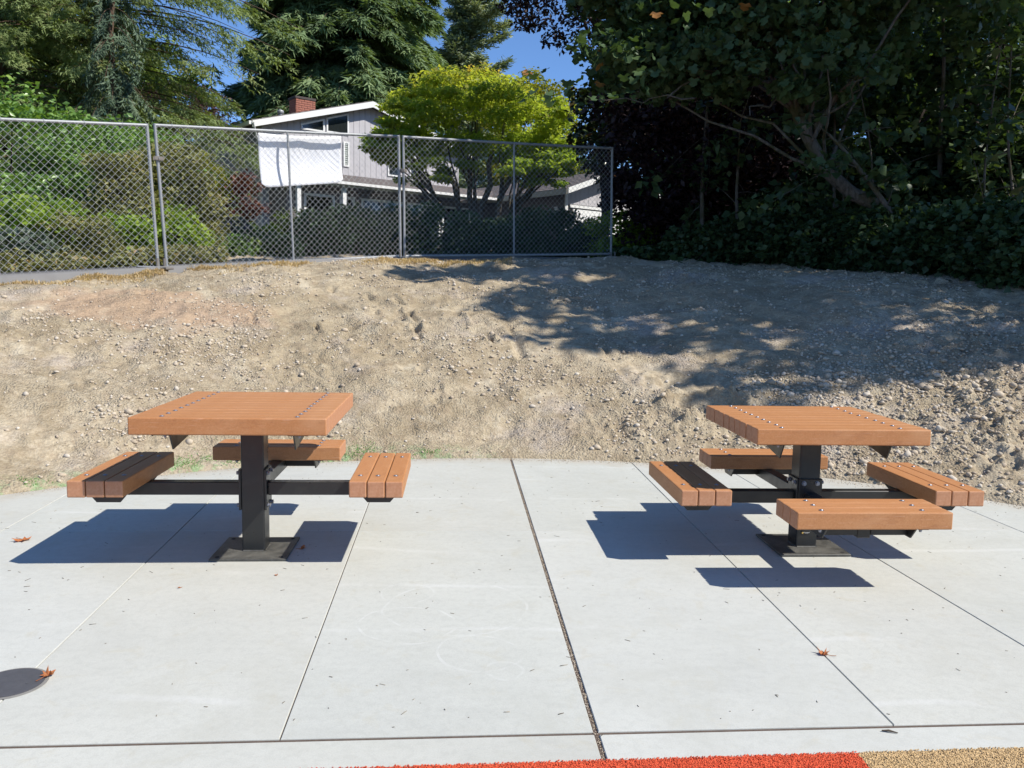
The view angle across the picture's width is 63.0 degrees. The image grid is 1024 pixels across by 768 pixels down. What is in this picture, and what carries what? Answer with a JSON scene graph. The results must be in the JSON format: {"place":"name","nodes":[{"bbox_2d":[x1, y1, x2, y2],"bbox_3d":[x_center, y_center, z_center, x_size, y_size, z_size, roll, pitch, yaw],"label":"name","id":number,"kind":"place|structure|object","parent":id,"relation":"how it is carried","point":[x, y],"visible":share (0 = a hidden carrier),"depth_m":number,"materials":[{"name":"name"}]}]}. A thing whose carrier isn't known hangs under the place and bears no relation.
{"place":"outdoors","nodes":[
{"label":"outdoors","id":0,"kind":"place"},
{"bbox_2d":[252,223,287,256],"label":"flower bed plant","id":1,"kind":"object","parent":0,"point":[269,227],"visible":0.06,"depth_m":17.07,"materials":[{"name":"green plant"}]},
{"bbox_2d":[0,256,567,285],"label":"path","id":2,"kind":"structure","parent":0,"point":[49,276],"depth_m":10.60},
{"bbox_2d":[184,95,659,251],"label":"house","id":3,"kind":"structure","parent":0,"point":[303,115],"depth_m":27.25,"materials":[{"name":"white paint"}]},
{"bbox_2d":[301,119,324,131],"bbox_3d":[-6.317,-8.245,26.508,0.827,0.424,0.043,-4,8,-39],"label":"window","id":4,"kind":"structure","parent":3,"relation":"in","point":[318,125],"depth_m":26.57,"materials":[{"name":"clear glass"}]},
{"bbox_2d":[304,193,334,215],"bbox_3d":[-5.899,-5.125,25.643,1.020,1.370,0.043,-4,8,-39],"label":"window","id":5,"kind":"structure","parent":3,"relation":"in","point":[324,199],"depth_m":25.59,"materials":[{"name":"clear glass"}]},
{"bbox_2d":[326,113,348,132],"bbox_3d":[-5.638,-8.449,27.049,0.813,0.695,0.043,-4,8,-39],"label":"window","id":6,"kind":"structure","parent":3,"relation":"in","point":[340,123],"depth_m":27.07,"materials":[{"name":"clear glass"}]},
{"bbox_2d":[343,141,349,166],"bbox_3d":[-5.420,-7.514,27.343,0.212,0.796,0.043,-4,8,-39],"label":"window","id":7,"kind":"structure","parent":3,"relation":"in","point":[345,144],"depth_m":27.34,"materials":[{"name":"white glass"}]},
{"bbox_2d":[361,198,402,220],"bbox_3d":[-4.166,-5.176,27.072,1.620,1.520,0.043,-4,8,-39],"label":"window","id":8,"kind":"structure","parent":3,"relation":"in","point":[381,202],"depth_m":26.86,"materials":[{"name":"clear glass"}]},
{"bbox_2d":[441,206,469,233],"bbox_3d":[-1.925,-5.462,28.901,1.220,1.270,0.043,-4,8,-39],"label":"window","id":9,"kind":"structure","parent":3,"relation":"in","point":[449,209],"depth_m":28.70,"materials":[{"name":"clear glass"}]},
{"bbox_2d":[571,208,630,235],"bbox_3d":[3.334,-4.797,28.522,3.610,2.100,0.029,-4,8,-39],"label":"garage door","id":10,"kind":"structure","parent":3,"relation":"in","point":[585,213],"depth_m":27.74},
{"bbox_2d":[0,458,1023,767],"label":"patio","id":11,"kind":"structure","parent":0,"point":[400,594],"depth_m":3.36,"materials":[{"name":"concrete"}]},
{"bbox_2d":[0,668,49,699],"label":"access cover","id":12,"kind":"object","parent":11,"relation":"on","point":[15,682],"visible":0.98,"depth_m":2.83,"materials":[{"name":"grey metal"}]},
{"bbox_2d":[67,391,410,560],"bbox_3d":[-1.319,0.458,4.403,1.541,0.765,1.264,1,6,-4],"label":"picnic table","id":13,"kind":"object","parent":11,"relation":"on","point":[254,420],"visible":1,"depth_m":4.21,"materials":[{"name":"wood"}]},
{"bbox_2d":[1,461,1023,735],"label":"debris","id":14,"kind":"object","parent":11,"relation":"on","point":[585,605],"visible":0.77,"depth_m":3.73,"materials":[{"name":"brown plant"}]},
{"bbox_2d":[9,458,1021,508],"bbox_3d":[0.163,0.693,6.003,6.792,0.011,1.600,1,6,0],"label":"spilled grit","id":15,"kind":"object","parent":11,"relation":"on","point":[513,460],"visible":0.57,"depth_m":6.46,"materials":[{"name":"gravel"}]},
{"bbox_2d":[649,405,983,556],"bbox_3d":[1.577,0.523,4.500,1.541,0.714,1.541,1,6,-4],"label":"picnic table","id":16,"kind":"object","parent":11,"relation":"on","point":[911,500],"visible":1,"depth_m":4.31,"materials":[{"name":"wood"}]},
{"bbox_2d":[0,254,1023,505],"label":"dirt slope","id":17,"kind":"structure","parent":0,"point":[24,454],"depth_m":8.02,"materials":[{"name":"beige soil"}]},
{"bbox_2d":[0,225,69,263],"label":"ivy mound","id":18,"kind":"object","parent":17,"relation":"on","point":[28,239],"visible":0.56,"depth_m":10.86,"materials":[{"name":"green plant"}]},
{"bbox_2d":[0,193,73,254],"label":"laurel shrub","id":19,"kind":"object","parent":17,"relation":"on","point":[24,215],"visible":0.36,"depth_m":11.30,"materials":[{"name":"green plant"}]},
{"bbox_2d":[12,195,98,252],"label":"laurel shrub","id":20,"kind":"object","parent":17,"relation":"on","point":[59,204],"visible":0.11,"depth_m":11.96,"materials":[{"name":"green plant"}]},
{"bbox_2d":[12,208,132,256],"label":"shrub","id":21,"kind":"object","parent":17,"relation":"on","point":[81,231],"visible":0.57,"depth_m":11.61,"materials":[{"name":"green plant"}]},
{"bbox_2d":[0,117,159,274],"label":"chain link fence","id":22,"kind":"object","parent":17,"relation":"on","point":[107,124],"visible":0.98,"depth_m":10.34,"materials":[{"name":"metal"}]},
{"bbox_2d":[0,242,230,272],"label":"ground cover","id":23,"kind":"object","parent":17,"relation":"on","point":[200,251],"visible":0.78,"depth_m":11.10,"materials":[{"name":"green plant"}]},
{"bbox_2d":[69,150,169,244],"bbox_3d":[-6.027,-2.715,12.848,1.615,1.720,1.415,1,6,0],"label":"rhododendron","id":24,"kind":"object","parent":17,"relation":"on","point":[119,168],"visible":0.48,"depth_m":12.67,"materials":[{"name":"green plant"}]},
{"bbox_2d":[87,207,161,254],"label":"shrub","id":25,"kind":"object","parent":17,"relation":"on","point":[138,226],"visible":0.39,"depth_m":12.13,"materials":[{"name":"green plant"}]},
{"bbox_2d":[136,258,173,269],"bbox_3d":[-4.633,-1.582,11.032,0.756,0.155,0.534,3,7,20],"label":"fence stand","id":26,"kind":"object","parent":17,"relation":"on","point":[164,264],"visible":0.72,"depth_m":10.95,"materials":[{"name":"metal"}]},
{"bbox_2d":[110,133,239,247],"bbox_3d":[-5.611,-3.015,13.771,2.134,2.042,1.766,1,6,0],"label":"rhododendron","id":27,"kind":"object","parent":17,"relation":"on","point":[196,180],"visible":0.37,"depth_m":13.43,"materials":[{"name":"green plant"}]},
{"bbox_2d":[143,200,220,251],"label":"shrub","id":28,"kind":"object","parent":17,"relation":"on","point":[191,227],"visible":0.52,"depth_m":13.02,"materials":[{"name":"green plant"}]},
{"bbox_2d":[16,438,441,485],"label":"grass shoots","id":29,"kind":"object","parent":17,"relation":"on","point":[239,463],"depth_m":6.29,"materials":[{"name":"plant"}]},
{"bbox_2d":[211,232,265,256],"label":"shrub","id":30,"kind":"object","parent":17,"relation":"on","point":[236,251],"visible":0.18,"depth_m":14.48,"materials":[{"name":"green plant"}]},
{"bbox_2d":[0,255,513,290],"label":"dry grass","id":31,"kind":"structure","parent":17,"relation":"on","point":[153,271],"depth_m":11.14,"materials":[{"name":"beige plant"}]},
{"bbox_2d":[216,226,306,257],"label":"shrub","id":32,"kind":"object","parent":17,"relation":"on","point":[282,237],"visible":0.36,"depth_m":14.94,"materials":[{"name":"green plant"}]},
{"bbox_2d":[153,123,401,265],"bbox_3d":[-3.192,-2.661,12.005,3.662,2.216,0.064,-4,8,-36],"label":"chain link fence","id":33,"kind":"object","parent":17,"relation":"on","point":[159,173],"visible":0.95,"depth_m":11.87,"materials":[{"name":"metal"}]},
{"bbox_2d":[258,133,342,186],"bbox_3d":[-3.074,-3.255,12.204,1.300,0.845,0.091,-4,8,-37],"label":"hanging sheet","id":34,"kind":"object","parent":33,"relation":"hanging from","point":[296,166],"visible":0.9,"depth_m":12.20,"materials":[{"name":"white fabric"}]},
{"bbox_2d":[385,250,417,258],"bbox_3d":[-1.725,-2.034,13.160,0.534,0.155,0.756,1,6,-2],"label":"fence stand","id":35,"kind":"object","parent":17,"relation":"on","point":[404,255],"visible":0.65,"depth_m":13.11,"materials":[{"name":"metal"}]},
{"bbox_2d":[402,135,612,256],"bbox_3d":[0.038,-3.053,13.931,3.927,2.096,0.064,-2,7,-26],"label":"chain link fence","id":36,"kind":"object","parent":35,"relation":"on","point":[514,144],"visible":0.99,"depth_m":13.84,"materials":[{"name":"metal"}]},
{"bbox_2d":[599,245,659,260],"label":"undergrowth shrub","id":37,"kind":"object","parent":17,"relation":"on","point":[623,250],"visible":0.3,"depth_m":15.00,"materials":[{"name":"green plant"}]},
{"bbox_2d":[654,228,722,260],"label":"undergrowth shrub","id":38,"kind":"object","parent":17,"relation":"on","point":[676,244],"visible":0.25,"depth_m":14.66,"materials":[{"name":"green plant"}]},
{"bbox_2d":[634,96,752,238],"bbox_3d":[3.130,-3.783,15.169,2.001,3.285,1.956,1,6,0],"label":"sapling","id":39,"kind":"object","parent":17,"relation":"on","point":[698,109],"visible":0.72,"depth_m":14.88,"materials":[{"name":"green plant"}]},
{"bbox_2d":[680,210,769,263],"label":"undergrowth shrub","id":40,"kind":"object","parent":17,"relation":"on","point":[712,233],"visible":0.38,"depth_m":14.27,"materials":[{"name":"green plant"}]},
{"bbox_2d":[714,203,802,265],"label":"undergrowth shrub","id":41,"kind":"object","parent":17,"relation":"on","point":[760,229],"visible":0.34,"depth_m":13.76,"materials":[{"name":"green plant"}]},
{"bbox_2d":[731,99,885,215],"bbox_3d":[4.967,-3.395,13.845,1.817,3.063,2.483,-1,6,-13],"label":"sapling","id":42,"kind":"object","parent":17,"relation":"on","point":[820,199],"visible":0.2,"depth_m":13.15,"materials":[{"name":"green plant"}]},
{"bbox_2d":[753,34,869,214],"bbox_3d":[4.598,-4.020,13.809,2.608,4.227,1.558,-2,7,-23],"label":"sapling","id":43,"kind":"object","parent":17,"relation":"on","point":[854,129],"visible":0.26,"depth_m":13.92,"materials":[{"name":"green plant"}]},
{"bbox_2d":[787,208,876,269],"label":"undergrowth shrub","id":44,"kind":"object","parent":17,"relation":"on","point":[810,252],"visible":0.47,"depth_m":12.81,"materials":[{"name":"green plant"}]},
{"bbox_2d":[746,111,925,217],"bbox_3d":[4.774,-2.758,12.310,2.624,2.322,1.559,2,6,9],"label":"sapling","id":45,"kind":"object","parent":17,"relation":"on","point":[843,157],"visible":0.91,"depth_m":11.93,"materials":[{"name":"green plant"}]},
{"bbox_2d":[783,25,939,214],"bbox_3d":[5.510,-3.656,13.255,2.200,3.718,2.077,5,8,34],"label":"sapling","id":46,"kind":"object","parent":17,"relation":"on","point":[841,112],"visible":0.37,"depth_m":13.16,"materials":[{"name":"green plant"}]},
{"bbox_2d":[820,201,922,271],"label":"undergrowth shrub","id":47,"kind":"object","parent":17,"relation":"on","point":[855,258],"visible":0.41,"depth_m":12.18,"materials":[{"name":"green plant"}]},
{"bbox_2d":[858,198,950,272],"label":"undergrowth shrub","id":48,"kind":"object","parent":17,"relation":"on","point":[889,235],"visible":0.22,"depth_m":11.66,"materials":[{"name":"green plant"}]},
{"bbox_2d":[930,37,1023,204],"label":"sapling","id":49,"kind":"object","parent":17,"relation":"on","point":[991,122],"visible":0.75,"depth_m":12.40,"materials":[{"name":"green plant"}]},
{"bbox_2d":[932,26,1023,203],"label":"sapling","id":50,"kind":"object","parent":17,"relation":"on","point":[969,74],"visible":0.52,"depth_m":12.91,"materials":[{"name":"green plant"}]},
{"bbox_2d":[958,210,1023,292],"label":"undergrowth shrub","id":51,"kind":"object","parent":17,"relation":"on","point":[1004,265],"visible":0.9,"depth_m":10.21,"materials":[{"name":"green plant"}]},
{"bbox_2d":[74,0,1018,178],"label":"sky","id":52,"kind":"structure","parent":0,"point":[526,49],"materials":[{"name":"blue"}]},
{"bbox_2d":[374,753,867,767],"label":"red rubber surface","id":53,"kind":"object","parent":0,"point":[705,759],"visible":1,"depth_m":2.41,"materials":[{"name":"red rubber"}]},
{"bbox_2d":[311,751,868,767],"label":"red rubber granules","id":54,"kind":"object","parent":53,"relation":"on","point":[699,764],"visible":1,"depth_m":2.41,"materials":[{"name":"red rubber"}]},
{"bbox_2d":[859,748,1023,767],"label":"rubber surfacing","id":55,"kind":"structure","parent":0,"point":[944,763],"depth_m":2.46,"materials":[{"name":"beige rubber"}]},
{"bbox_2d":[858,747,1023,767],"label":"beige rubber granules","id":56,"kind":"object","parent":55,"relation":"on","point":[986,763],"visible":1,"depth_m":2.46,"materials":[{"name":"beige rubber"}]},
{"bbox_3d":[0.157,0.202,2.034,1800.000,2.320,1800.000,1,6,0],"label":"ground","id":57,"kind":"structure","parent":0,"visible":0},
{"bbox_2d":[0,72,115,229],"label":"laurel shrub","id":58,"kind":"object","parent":57,"relation":"on","point":[13,110],"visible":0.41,"depth_m":12.96,"materials":[{"name":"green plant"}]},
{"bbox_2d":[0,0,144,203],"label":"cedar tree","id":59,"kind":"object","parent":57,"relation":"on","point":[16,58],"visible":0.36,"depth_m":21.95,"materials":[{"name":"green plant"}]},
{"bbox_2d":[3,109,181,206],"bbox_3d":[-7.182,-3.382,14.355,2.678,2.598,2.490,4,7,27],"label":"laurel shrub","id":60,"kind":"object","parent":57,"relation":"on","point":[109,136],"visible":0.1,"depth_m":13.92,"materials":[{"name":"green plant"}]},
{"bbox_2d":[8,30,209,120],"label":"broadleaf tree","id":61,"kind":"object","parent":57,"relation":"on","point":[193,77],"visible":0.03,"depth_m":42.24,"materials":[{"name":"green plant"}]},
{"bbox_2d":[77,0,154,150],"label":"weeping cypress","id":62,"kind":"object","parent":57,"relation":"on","point":[108,21],"visible":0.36,"depth_m":20.12,"materials":[{"name":"green plant"}]},
{"bbox_2d":[0,0,307,203],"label":"cedar tree","id":63,"kind":"object","parent":57,"relation":"on","point":[84,36],"visible":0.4,"depth_m":23.01,"materials":[{"name":"green plant"}]},
{"bbox_2d":[100,117,217,218],"bbox_3d":[-6.860,-3.623,15.808,2.736,2.583,2.353,1,6,0],"label":"laurel shrub","id":64,"kind":"object","parent":57,"relation":"on","point":[160,136],"visible":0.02,"depth_m":15.33,"materials":[{"name":"green plant"}]},
{"bbox_2d":[132,80,238,142],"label":"plum tree","id":65,"kind":"object","parent":57,"relation":"on","point":[214,107],"visible":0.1,"depth_m":34.39,"materials":[{"name":"green plant"}]},
{"bbox_2d":[193,150,234,205],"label":"topiary shrub","id":66,"kind":"object","parent":57,"relation":"on","point":[222,176],"visible":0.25,"depth_m":17.12,"materials":[{"name":"green plant"}]},
{"bbox_2d":[202,64,226,133],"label":"young fir","id":67,"kind":"object","parent":57,"relation":"on","point":[218,72],"visible":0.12,"depth_m":46.51,"materials":[{"name":"green plant"}]},
{"bbox_2d":[194,206,243,232],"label":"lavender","id":68,"kind":"object","parent":57,"relation":"on","point":[232,229],"visible":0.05,"depth_m":15.91,"materials":[{"name":"green plant"}]},
{"bbox_2d":[213,171,258,227],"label":"leafy shrub","id":69,"kind":"object","parent":57,"relation":"on","point":[220,183],"visible":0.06,"depth_m":20.17,"materials":[{"name":"green plant"}]},
{"bbox_2d":[230,214,252,233],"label":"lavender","id":70,"kind":"object","parent":57,"relation":"on","point":[241,222],"visible":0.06,"depth_m":16.63,"materials":[{"name":"green plant"}]},
{"bbox_2d":[220,0,263,125],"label":"fir tree","id":71,"kind":"object","parent":57,"relation":"on","point":[231,90],"visible":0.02,"depth_m":48.65,"materials":[{"name":"green plant"}]},
{"bbox_2d":[215,168,270,224],"bbox_3d":[-5.965,-3.657,18.275,1.407,2.050,1.198,-3,8,-34],"label":"red barberry","id":72,"kind":"object","parent":57,"relation":"on","point":[242,178],"visible":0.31,"depth_m":18.12,"materials":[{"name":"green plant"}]},
{"bbox_2d":[268,206,313,252],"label":"leafy shrub","id":73,"kind":"object","parent":57,"relation":"on","point":[283,225],"visible":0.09,"depth_m":20.00,"materials":[{"name":"green plant"}]},
{"bbox_2d":[286,202,389,256],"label":"juniper","id":74,"kind":"object","parent":57,"relation":"on","point":[330,225],"visible":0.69,"depth_m":16.35,"materials":[{"name":"green plant"}]},
{"bbox_2d":[231,0,449,125],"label":"fir tree","id":75,"kind":"object","parent":57,"relation":"on","point":[361,51],"visible":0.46,"depth_m":41.39,"materials":[{"name":"green plant"}]},
{"bbox_2d":[327,201,440,255],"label":"juniper","id":76,"kind":"object","parent":57,"relation":"on","point":[410,237],"visible":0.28,"depth_m":17.24,"materials":[{"name":"green plant"}]},
{"bbox_2d":[380,199,490,255],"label":"juniper","id":77,"kind":"object","parent":57,"relation":"on","point":[432,212],"visible":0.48,"depth_m":17.72,"materials":[{"name":"green plant"}]},
{"bbox_2d":[409,0,466,179],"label":"fir tree","id":78,"kind":"object","parent":57,"relation":"on","point":[437,58],"visible":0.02,"depth_m":50.03,"materials":[{"name":"green plant"}]},
{"bbox_2d":[357,61,589,252],"bbox_3d":[-0.972,-5.756,21.974,6.293,5.472,4.181,1,6,0],"label":"japanese maple","id":79,"kind":"object","parent":57,"relation":"on","point":[499,98],"visible":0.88,"depth_m":20.91,"materials":[{"name":"green plant"}]},
{"bbox_2d":[434,0,514,188],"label":"pine tree","id":80,"kind":"object","parent":57,"relation":"on","point":[471,21],"visible":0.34,"depth_m":56.94,"materials":[{"name":"green plant"}]},
{"bbox_2d":[429,212,553,256],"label":"juniper","id":81,"kind":"object","parent":57,"relation":"on","point":[482,225],"visible":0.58,"depth_m":17.86,"materials":[{"name":"green plant"}]},
{"bbox_2d":[473,149,592,187],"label":"broadleaf tree","id":82,"kind":"object","parent":57,"relation":"on","point":[480,178],"visible":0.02,"depth_m":42.17,"materials":[{"name":"green plant"}]},
{"bbox_2d":[476,66,594,185],"bbox_3d":[1.201,-9.822,39.382,5.831,9.710,5.570,1,6,0],"label":"broadleaf tree","id":83,"kind":"object","parent":57,"relation":"on","point":[544,85],"visible":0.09,"depth_m":38.31,"materials":[{"name":"green plant"}]},
{"bbox_2d":[493,204,599,256],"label":"juniper","id":84,"kind":"object","parent":57,"relation":"on","point":[538,220],"visible":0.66,"depth_m":18.06,"materials":[{"name":"green plant"}]},
{"bbox_2d":[494,0,657,236],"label":"purple plum","id":85,"kind":"object","parent":57,"relation":"on","point":[526,5],"visible":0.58,"depth_m":18.79,"materials":[{"name":"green plant"}]},
{"bbox_2d":[553,222,617,257],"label":"juniper","id":86,"kind":"object","parent":57,"relation":"on","point":[580,251],"visible":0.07,"depth_m":18.45,"materials":[{"name":"green plant"}]},
{"bbox_2d":[560,82,641,234],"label":"magnolia","id":87,"kind":"object","parent":57,"relation":"on","point":[582,134],"visible":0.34,"depth_m":18.78,"materials":[{"name":"green plant"}]},
{"bbox_2d":[581,200,658,257],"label":"bush","id":88,"kind":"object","parent":57,"relation":"on","point":[615,241],"visible":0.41,"depth_m":17.50,"materials":[{"name":"green plant"}]},
{"bbox_2d":[617,204,674,247],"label":"bush","id":89,"kind":"object","parent":57,"relation":"on","point":[647,235],"visible":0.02,"depth_m":17.93,"materials":[{"name":"green plant"}]},
{"bbox_2d":[628,242,686,260],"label":"undergrowth shrub","id":90,"kind":"object","parent":57,"relation":"on","point":[662,256],"visible":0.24,"depth_m":14.88,"materials":[{"name":"green plant"}]},
{"bbox_2d":[575,65,806,246],"bbox_3d":[3.664,-4.553,16.496,4.771,4.305,3.981,1,6,0],"label":"purple plum","id":91,"kind":"object","parent":57,"relation":"on","point":[667,128],"visible":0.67,"depth_m":15.85,"materials":[{"name":"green plant"}]},
{"bbox_2d":[669,60,788,262],"bbox_3d":[3.916,-3.672,14.614,1.762,3.685,2.531,4,7,22],"label":"sapling","id":92,"kind":"object","parent":57,"relation":"on","point":[740,215],"visible":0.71,"depth_m":14.44,"materials":[{"name":"green plant"}]},
{"bbox_2d":[659,153,807,236],"bbox_3d":[4.763,-3.486,17.200,3.574,2.460,2.326,1,6,0],"label":"thicket shrub","id":93,"kind":"object","parent":57,"relation":"on","point":[729,207],"visible":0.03,"depth_m":16.55,"materials":[{"name":"green plant"}]},
{"bbox_2d":[518,0,1023,214],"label":"bigleaf maple","id":94,"kind":"object","parent":57,"relation":"on","point":[673,51],"visible":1,"depth_m":11.90,"materials":[{"name":"green plant"}]},
{"bbox_2d":[752,197,844,266],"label":"undergrowth shrub","id":95,"kind":"object","parent":57,"relation":"on","point":[776,241],"visible":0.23,"depth_m":13.36,"materials":[{"name":"green plant"}]},
{"bbox_2d":[739,142,869,229],"bbox_3d":[5.966,-3.479,16.723,3.234,2.635,2.323,1,6,0],"label":"thicket shrub","id":96,"kind":"object","parent":57,"relation":"on","point":[798,178],"visible":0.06,"depth_m":16.22,"materials":[{"name":"green plant"}]},
{"bbox_2d":[796,140,942,214],"bbox_3d":[7.008,-3.311,15.748,3.348,2.547,2.398,1,6,0],"label":"thicket shrub","id":97,"kind":"object","parent":57,"relation":"on","point":[879,150],"visible":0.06,"depth_m":15.31,"materials":[{"name":"green plant"}]},
{"bbox_2d":[754,1,1000,156],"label":"woodland tree","id":98,"kind":"object","parent":57,"relation":"on","point":[918,78],"visible":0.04,"depth_m":16.93,"materials":[{"name":"green plant"}]},
{"bbox_2d":[814,0,1023,208],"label":"woodland tree","id":99,"kind":"object","parent":57,"relation":"on","point":[875,98],"visible":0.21,"depth_m":14.87,"materials":[{"name":"green plant"}]},
{"bbox_2d":[885,199,988,276],"bbox_3d":[6.125,-1.870,11.373,1.907,1.249,1.560,1,6,0],"label":"undergrowth shrub","id":100,"kind":"object","parent":57,"relation":"on","point":[921,237],"visible":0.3,"depth_m":11.20,"materials":[{"name":"green plant"}]},
{"bbox_2d":[859,126,1023,216],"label":"thicket shrub","id":101,"kind":"object","parent":57,"relation":"on","point":[925,150],"visible":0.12,"depth_m":14.35,"materials":[{"name":"green plant"}]},
{"bbox_2d":[865,8,1023,202],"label":"sapling","id":102,"kind":"object","parent":57,"relation":"on","point":[929,140],"visible":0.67,"depth_m":14.01,"materials":[{"name":"green plant"}]},
{"bbox_2d":[869,0,1023,163],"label":"woodland tree","id":103,"kind":"object","parent":57,"relation":"on","point":[974,75],"visible":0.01,"depth_m":17.65,"materials":[{"name":"green plant"}]},
{"bbox_2d":[919,189,1023,283],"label":"undergrowth shrub","id":104,"kind":"object","parent":57,"relation":"on","point":[963,260],"visible":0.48,"depth_m":10.68,"materials":[{"name":"green plant"}]},
{"bbox_2d":[929,121,1023,207],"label":"thicket shrub","id":105,"kind":"object","parent":57,"relation":"on","point":[971,188],"visible":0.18,"depth_m":13.59,"materials":[{"name":"green plant"}]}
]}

